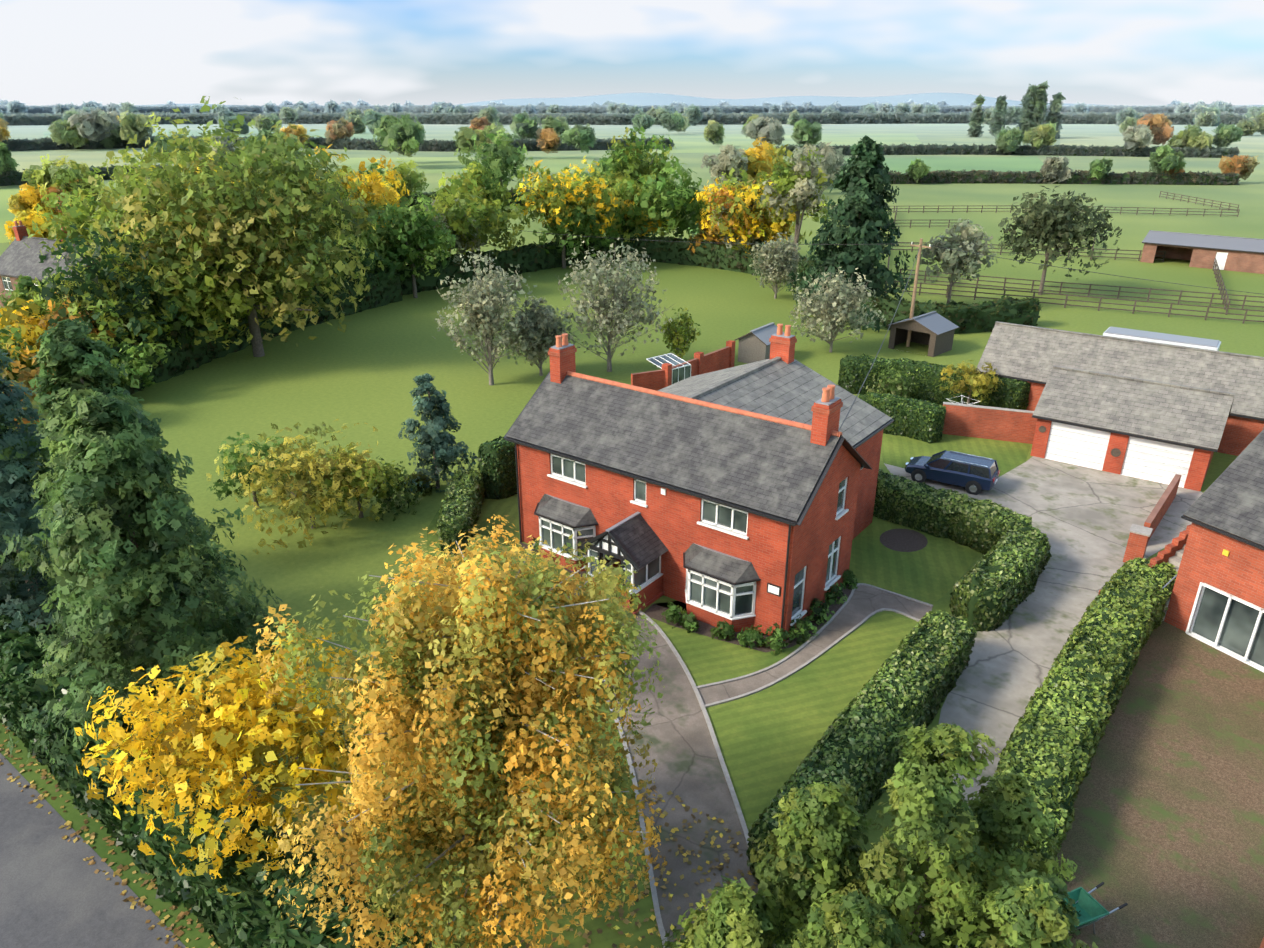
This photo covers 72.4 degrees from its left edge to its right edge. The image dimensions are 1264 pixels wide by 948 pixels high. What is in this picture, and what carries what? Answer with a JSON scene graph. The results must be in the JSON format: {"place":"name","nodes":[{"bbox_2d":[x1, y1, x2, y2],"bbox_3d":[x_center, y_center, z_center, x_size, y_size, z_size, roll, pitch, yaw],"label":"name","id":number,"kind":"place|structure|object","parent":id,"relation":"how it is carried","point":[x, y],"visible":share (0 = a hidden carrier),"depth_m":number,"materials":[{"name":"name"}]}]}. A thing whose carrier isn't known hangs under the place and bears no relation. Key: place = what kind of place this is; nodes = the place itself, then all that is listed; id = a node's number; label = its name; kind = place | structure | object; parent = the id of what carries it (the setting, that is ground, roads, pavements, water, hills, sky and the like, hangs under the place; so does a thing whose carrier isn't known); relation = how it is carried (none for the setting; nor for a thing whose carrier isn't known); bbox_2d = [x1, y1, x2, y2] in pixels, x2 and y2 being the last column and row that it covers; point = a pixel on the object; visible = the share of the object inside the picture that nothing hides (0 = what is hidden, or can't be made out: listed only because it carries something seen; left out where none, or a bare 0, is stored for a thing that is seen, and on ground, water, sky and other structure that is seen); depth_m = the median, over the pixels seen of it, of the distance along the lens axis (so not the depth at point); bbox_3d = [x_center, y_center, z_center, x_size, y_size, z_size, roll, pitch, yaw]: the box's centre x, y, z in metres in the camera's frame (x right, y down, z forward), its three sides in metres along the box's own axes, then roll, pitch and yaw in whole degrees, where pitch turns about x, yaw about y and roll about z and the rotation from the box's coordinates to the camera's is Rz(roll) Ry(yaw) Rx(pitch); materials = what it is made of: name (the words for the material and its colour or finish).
{"place":"outdoors","nodes":[
{"label":"outdoors","id":0,"kind":"place"},
{"bbox_2d":[0,753,185,947],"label":"road","id":1,"kind":"structure","parent":0,"point":[56,891],"depth_m":22.13,"materials":[{"name":"grey asphalt"}]},
{"bbox_2d":[426,496,580,588],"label":"lawn","id":2,"kind":"structure","parent":0,"point":[490,508],"depth_m":41.33,"materials":[{"name":"green plant"}]},
{"bbox_2d":[438,469,483,554],"bbox_3d":[-8.147,1.550,41.225,1.596,1.859,6.315,-1,23,-3],"label":"hedge","id":3,"kind":"object","parent":2,"relation":"on","point":[463,540],"visible":0.4,"depth_m":38.90,"materials":[{"name":"green plant"}]},
{"bbox_2d":[0,124,1263,947],"bbox_3d":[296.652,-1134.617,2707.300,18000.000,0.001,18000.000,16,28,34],"label":"ground","id":4,"kind":"structure","parent":0,"point":[366,367],"depth_m":72.81,"materials":[{"name":"green plant"}]},
{"bbox_2d":[0,221,100,306],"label":"house","id":5,"kind":"structure","parent":4,"relation":"on","point":[18,256],"depth_m":84.51,"materials":[{"name":"brick"}]},
{"bbox_2d":[0,184,149,242],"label":"pasture","id":6,"kind":"structure","parent":4,"relation":"on","point":[5,213],"depth_m":163.87,"materials":[{"name":"green plant"}]},
{"bbox_2d":[0,168,166,185],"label":"hedge","id":7,"kind":"object","parent":4,"relation":"on","point":[13,183],"depth_m":219.08,"materials":[{"name":"green plant"}]},
{"bbox_2d":[11,152,173,171],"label":"pasture","id":8,"kind":"structure","parent":4,"relation":"on","point":[24,161],"depth_m":321.50,"materials":[{"name":"green plant"}]},
{"bbox_2d":[0,723,217,947],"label":"verge","id":9,"kind":"structure","parent":4,"relation":"on","point":[71,813],"depth_m":23.58,"materials":[{"name":"green plant"}]},
{"bbox_2d":[44,129,380,139],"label":"pasture","id":10,"kind":"structure","parent":4,"relation":"on","point":[367,134],"depth_m":619.48,"materials":[{"name":"green plant"}]},
{"bbox_2d":[0,608,427,947],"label":"road hedge","id":11,"kind":"object","parent":4,"relation":"on","point":[255,901],"depth_m":20.33,"materials":[{"name":"green plant"}]},
{"bbox_2d":[75,266,402,396],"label":"field hedge","id":12,"kind":"object","parent":4,"relation":"on","point":[197,350],"depth_m":70.19,"materials":[{"name":"green plant"}]},
{"bbox_2d":[10,140,664,150],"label":"hedge","id":13,"kind":"object","parent":4,"relation":"on","point":[238,140],"depth_m":390.61,"materials":[{"name":"green plant"}]},
{"bbox_2d":[391,190,524,208],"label":"hedge","id":14,"kind":"object","parent":4,"relation":"on","point":[444,205],"depth_m":168.11,"materials":[{"name":"green plant"}]},
{"bbox_2d":[333,156,595,173],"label":"pasture","id":15,"kind":"structure","parent":4,"relation":"on","point":[555,164],"depth_m":299.35,"materials":[{"name":"green plant"}]},
{"bbox_2d":[478,437,516,498],"bbox_3d":[-6.602,-0.448,44.593,2.710,2.893,1.804,-16,28,-33],"label":"hedge","id":16,"kind":"object","parent":4,"relation":"on","point":[486,450],"visible":0.25,"depth_m":43.70,"materials":[{"name":"green plant"}]},
{"bbox_2d":[8,150,1072,947],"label":"tree branches","id":17,"kind":"object","parent":4,"relation":"on","point":[258,344],"visible":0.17,"depth_m":61.64,"materials":[{"name":"brown plant"}]},
{"bbox_2d":[426,644,662,947],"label":"lawn","id":18,"kind":"structure","parent":4,"relation":"on","point":[607,937],"depth_m":21.35,"materials":[{"name":"green plant"}]},
{"bbox_2d":[607,700,667,947],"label":"drive kerb","id":19,"kind":"structure","parent":18,"relation":"on","point":[654,891],"depth_m":22.86,"materials":[{"name":"grey concrete"}]},
{"bbox_2d":[0,318,1097,947],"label":"foliage","id":20,"kind":"object","parent":4,"relation":"on","point":[72,528],"visible":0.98,"depth_m":17.73,"materials":[{"name":"green plant"}]},
{"bbox_2d":[520,542,586,576],"bbox_3d":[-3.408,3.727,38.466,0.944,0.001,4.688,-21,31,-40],"label":"shrubs","id":21,"kind":"object","parent":4,"relation":"on","point":[525,546],"visible":0.1,"depth_m":38.83,"materials":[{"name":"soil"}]},
{"bbox_2d":[0,353,1177,947],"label":"hedge foliage","id":22,"kind":"object","parent":4,"relation":"on","point":[120,833],"visible":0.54,"depth_m":26.01,"materials":[{"name":"green plant"}]},
{"bbox_2d":[400,234,845,296],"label":"field hedge","id":23,"kind":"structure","parent":4,"relation":"on","point":[429,280],"depth_m":104.68,"materials":[{"name":"green"}]},
{"bbox_2d":[579,512,667,614],"bbox_3d":[-0.437,3.488,34.680,2.960,3.430,2.400,16,28,34],"label":"porch","id":24,"kind":"object","parent":4,"relation":"on","point":[635,541],"visible":0.79,"depth_m":34.13,"materials":[{"name":"brick"}]},
{"bbox_2d":[421,124,840,125],"bbox_3d":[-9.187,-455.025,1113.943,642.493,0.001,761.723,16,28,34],"label":"pasture","id":25,"kind":"structure","parent":4,"relation":"on","point":[541,125],"depth_m":866.61,"materials":[{"name":"green plant"}]},
{"bbox_2d":[0,81,1263,427],"bbox_3d":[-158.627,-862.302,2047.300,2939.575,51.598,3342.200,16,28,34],"label":"foliage","id":26,"kind":"object","parent":4,"relation":"on","point":[152,249],"visible":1,"depth_m":87.33,"materials":[{"name":"green plant"}]},
{"bbox_2d":[564,593,758,945],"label":"drive","id":27,"kind":"structure","parent":4,"relation":"on","point":[688,768],"depth_m":25.58,"materials":[{"name":"grey asphalt"}]},
{"bbox_2d":[638,611,775,947],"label":"drive kerb","id":28,"kind":"structure","parent":27,"relation":"on","point":[715,743],"depth_m":27.70,"materials":[{"name":"grey concrete"}]},
{"bbox_2d":[646,353,690,383],"bbox_3d":[2.550,-6.927,60.474,2.409,2.350,2.060,-19,29,-37],"label":"greenhouse","id":29,"kind":"object","parent":4,"relation":"on","point":[681,372],"visible":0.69,"depth_m":60.08,"materials":[{"name":"clear glass"}]},
{"bbox_2d":[503,324,893,640],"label":"house","id":30,"kind":"structure","parent":4,"relation":"on","point":[767,469],"depth_m":34.53,"materials":[{"name":"brick"}]},
{"bbox_2d":[534,494,597,571],"bbox_3d":[-3.059,2.610,37.479,3.470,2.850,0.940,16,28,34],"label":"bay","id":31,"kind":"object","parent":30,"relation":"attached to","point":[561,521],"visible":0.85,"depth_m":37.07,"materials":[{"name":"brick"}]},
{"bbox_2d":[683,543,760,632],"bbox_3d":[3.154,4.440,33.187,3.470,2.850,0.940,16,28,34],"label":"bay","id":32,"kind":"object","parent":30,"relation":"attached to","point":[720,586],"visible":0.98,"depth_m":32.84,"materials":[{"name":"brick"}]},
{"bbox_2d":[650,617,802,685],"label":"lawn","id":33,"kind":"structure","parent":4,"relation":"on","point":[706,659],"depth_m":31.58,"materials":[{"name":"green plant"}]},
{"bbox_2d":[644,580,853,652],"bbox_3d":[5.355,5.665,33.923,9.458,0.001,4.270,-6,24,-13],"label":"bed","id":34,"kind":"object","parent":4,"relation":"on","point":[654,611],"visible":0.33,"depth_m":33.65,"materials":[{"name":"soil"}]},
{"bbox_2d":[735,322,784,362],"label":"shed","id":35,"kind":"structure","parent":4,"relation":"on","point":[754,345],"depth_m":66.83,"materials":[{"name":"grey wood"}]},
{"bbox_2d":[620,133,922,152],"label":"pasture","id":36,"kind":"structure","parent":4,"relation":"on","point":[696,143],"depth_m":495.77,"materials":[{"name":"green plant"}]},
{"bbox_2d":[696,583,932,688],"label":"path kerb","id":37,"kind":"structure","parent":4,"relation":"on","point":[800,647],"depth_m":32.38,"materials":[{"name":"grey concrete"}]},
{"bbox_2d":[748,613,975,899],"bbox_3d":[7.473,7.757,26.370,1.994,2.097,13.232,16,28,34],"label":"hedge","id":38,"kind":"object","parent":4,"relation":"on","point":[921,688],"visible":0.29,"depth_m":25.84,"materials":[{"name":"green plant"}]},
{"bbox_2d":[885,206,897,291],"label":"fence","id":39,"kind":"object","parent":4,"relation":"on","point":[890,250],"visible":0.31,"depth_m":106.66,"materials":[{"name":"brown wood"}]},
{"bbox_2d":[887,311,958,356],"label":"field shelter","id":40,"kind":"object","parent":4,"relation":"on","point":[934,330],"visible":0.98,"depth_m":70.12,"materials":[{"name":"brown wood"}]},
{"bbox_2d":[895,219,968,227],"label":"fence","id":41,"kind":"object","parent":4,"relation":"on","point":[930,222],"visible":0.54,"depth_m":141.79,"materials":[{"name":"brown wood"}]},
{"bbox_2d":[839,354,1030,409],"bbox_3d":[20.291,-6.270,58.638,12.394,2.583,2.629,12,26,25],"label":"hedge","id":42,"kind":"object","parent":4,"relation":"on","point":[1007,398],"visible":0.31,"depth_m":58.21,"materials":[{"name":"green plant"}]},
{"bbox_2d":[837,157,1043,173],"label":"pasture","id":43,"kind":"structure","parent":4,"relation":"on","point":[1005,164],"depth_m":299.35,"materials":[{"name":"green plant"}]},
{"bbox_2d":[847,295,1039,333],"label":"hedge","id":44,"kind":"object","parent":4,"relation":"on","point":[983,313],"visible":0.33,"depth_m":76.41,"materials":[{"name":"green plant"}]},
{"bbox_2d":[631,340,1263,947],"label":"yard walls","id":45,"kind":"structure","parent":4,"relation":"on","point":[987,422],"depth_m":51.88,"materials":[{"name":"brick"}]},
{"bbox_2d":[778,148,1231,157],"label":"hedge","id":46,"kind":"object","parent":4,"relation":"on","point":[1226,153],"depth_m":347.47,"materials":[{"name":"green plant"}]},
{"bbox_2d":[891,242,1165,261],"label":"fence","id":47,"kind":"object","parent":4,"relation":"on","point":[1115,257],"visible":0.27,"depth_m":113.50,"materials":[{"name":"brown wood"}]},
{"bbox_2d":[824,173,1237,185],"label":"hedge","id":48,"kind":"object","parent":4,"relation":"on","point":[1097,181],"visible":0.12,"depth_m":221.06,"materials":[{"name":"green plant"}]},
{"bbox_2d":[884,456,1202,947],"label":"concrete drive","id":49,"kind":"structure","parent":4,"relation":"on","point":[1084,519],"depth_m":37.73,"materials":[{"name":"grey concrete"}]},
{"bbox_2d":[905,450,999,494],"bbox_3d":[16.940,-0.229,45.842,4.600,1.610,2.020,14,27,30],"label":"car","id":50,"kind":"object","parent":49,"relation":"on","point":[973,474],"visible":0.98,"depth_m":45.08,"materials":[{"name":"blue paint"}]},
{"bbox_2d":[952,527,1049,630],"bbox_3d":[15.119,4.042,35.160,2.068,2.035,6.923,18,29,36],"label":"hedge","id":51,"kind":"object","parent":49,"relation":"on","point":[974,600],"visible":0.25,"depth_m":33.23,"materials":[{"name":"green plant"}]},
{"bbox_2d":[888,205,1239,216],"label":"fence","id":52,"kind":"object","parent":4,"relation":"on","point":[996,208],"visible":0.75,"depth_m":159.79,"materials":[{"name":"brown wood"}]},
{"bbox_2d":[973,559,1175,854],"bbox_3d":[15.109,6.904,28.632,2.374,1.892,18.758,18,29,36],"label":"hedge","id":53,"kind":"object","parent":4,"relation":"on","point":[1047,782],"visible":0.27,"depth_m":26.93,"materials":[{"name":"green plant"}]},
{"bbox_2d":[914,124,1236,126],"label":"pasture","id":54,"kind":"structure","parent":4,"relation":"on","point":[1061,124],"depth_m":866.61,"materials":[{"name":"green plant"}]},
{"bbox_2d":[894,280,1263,323],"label":"fence","id":55,"kind":"object","parent":4,"relation":"on","point":[1099,302],"visible":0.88,"depth_m":84.50,"materials":[{"name":"brown wood"}]},
{"bbox_2d":[900,269,1263,308],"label":"fence","id":56,"kind":"object","parent":4,"relation":"on","point":[1089,289],"visible":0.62,"depth_m":90.25,"materials":[{"name":"brown wood"}]},
{"bbox_2d":[976,321,1263,455],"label":"outbuilding","id":57,"kind":"structure","parent":4,"relation":"on","point":[1032,355],"depth_m":52.90,"materials":[{"name":"tile"}]},
{"bbox_2d":[1030,365,1234,490],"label":"garage","id":58,"kind":"structure","parent":4,"relation":"on","point":[1157,431],"depth_m":46.81,"materials":[{"name":"brick"}]},
{"bbox_2d":[1103,327,1220,350],"bbox_3d":[38.794,-8.731,63.902,7.300,2.980,2.430,16,28,34],"label":"trailer","id":59,"kind":"object","parent":4,"relation":"on","point":[1178,340],"visible":0.17,"depth_m":62.95,"materials":[{"name":"grey metal"}]},
{"bbox_2d":[1060,136,1263,152],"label":"pasture","id":60,"kind":"structure","parent":4,"relation":"on","point":[1250,144],"depth_m":469.01,"materials":[{"name":"green plant"}]},
{"bbox_2d":[1099,427,1263,671],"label":"building","id":61,"kind":"structure","parent":4,"relation":"on","point":[1213,553],"depth_m":31.62,"materials":[{"name":"brick"}]},
{"bbox_2d":[1159,191,1238,211],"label":"fence","id":62,"kind":"object","parent":4,"relation":"on","point":[1181,197],"visible":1,"depth_m":175.13,"materials":[{"name":"brown wood"}]},
{"bbox_2d":[1140,230,1263,273],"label":"stable","id":63,"kind":"structure","parent":4,"relation":"on","point":[1237,254],"depth_m":106.58,"materials":[{"name":"brick"}]},
{"bbox_2d":[1212,258,1229,314],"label":"fence","id":64,"kind":"object","parent":4,"relation":"on","point":[1216,271],"visible":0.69,"depth_m":93.72,"materials":[{"name":"brown wood"}]},
{"bbox_2d":[0,0,1263,105],"label":"sky","id":65,"kind":"structure","parent":0,"point":[138,52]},
{"bbox_2d":[135,92,1263,105],"bbox_3d":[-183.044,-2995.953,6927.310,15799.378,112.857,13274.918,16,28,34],"label":"hills","id":66,"kind":"structure","parent":0,"point":[662,99],"depth_m":6407.43,"materials":[{"name":"blue"}]},
{"bbox_2d":[688,220,781,246],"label":"pasture","id":67,"kind":"structure","parent":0,"point":[705,231],"depth_m":136.78,"materials":[{"name":"green plant"}]},
{"bbox_2d":[710,612,918,823],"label":"lawn","id":68,"kind":"structure","parent":0,"point":[769,738],"depth_m":28.62,"materials":[{"name":"green plant"}]},
{"bbox_2d":[698,585,931,704],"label":"path","id":69,"kind":"structure","parent":0,"point":[863,603],"depth_m":32.94,"materials":[{"name":"grey concrete"}]},
{"bbox_2d":[705,608,919,707],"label":"path kerb","id":70,"kind":"structure","parent":69,"relation":"on","point":[815,657],"depth_m":31.20,"materials":[{"name":"grey concrete"}]},
{"bbox_2d":[850,517,979,603],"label":"lawn","id":71,"kind":"structure","parent":0,"point":[934,570],"depth_m":37.99,"materials":[{"name":"green plant"}]},
{"bbox_2d":[880,529,927,551],"bbox_3d":[12.581,3.056,40.033,2.100,0.001,2.500,16,28,34],"label":"trampoline","id":72,"kind":"object","parent":71,"relation":"on","point":[904,540],"visible":1,"depth_m":39.98,"materials":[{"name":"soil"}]},
{"bbox_2d":[873,469,1030,553],"bbox_3d":[14.536,1.760,40.592,1.994,1.970,8.450,-21,31,-40],"label":"hedge","id":73,"kind":"object","parent":71,"relation":"on","point":[952,509],"visible":0.4,"depth_m":40.10,"materials":[{"name":"green plant"}]},
{"bbox_2d":[881,405,1030,476],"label":"lawn","id":74,"kind":"structure","parent":0,"point":[901,451],"depth_m":50.58,"materials":[{"name":"green plant"}]},
{"bbox_2d":[859,393,943,442],"bbox_3d":[16.402,-3.651,52.887,5.227,2.277,1.722,16,28,34],"label":"hedge","id":75,"kind":"object","parent":74,"relation":"on","point":[887,401],"visible":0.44,"depth_m":51.95,"materials":[{"name":"green"}]},
{"bbox_2d":[946,396,979,404],"bbox_3d":[20.535,-3.795,53.883,1.440,1.761,1.440,-13,26,-28],"label":"airer","id":76,"kind":"object","parent":74,"relation":"on","point":[964,402],"visible":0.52,"depth_m":53.69,"materials":[{"name":"silver metal"}]},
{"bbox_2d":[1053,621,1263,947],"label":"lawn","id":77,"kind":"structure","parent":0,"point":[1164,841],"depth_m":24.71,"materials":[{"name":"brown soil"}]},
{"bbox_2d":[1063,882,1127,933],"bbox_3d":[10.856,10.750,21.015,2.355,0.802,0.835,-9,25,-21],"label":"wheelbarrow","id":78,"kind":"object","parent":77,"relation":"on","point":[1091,908],"visible":0.5,"depth_m":21.05,"materials":[{"name":"green metal"}]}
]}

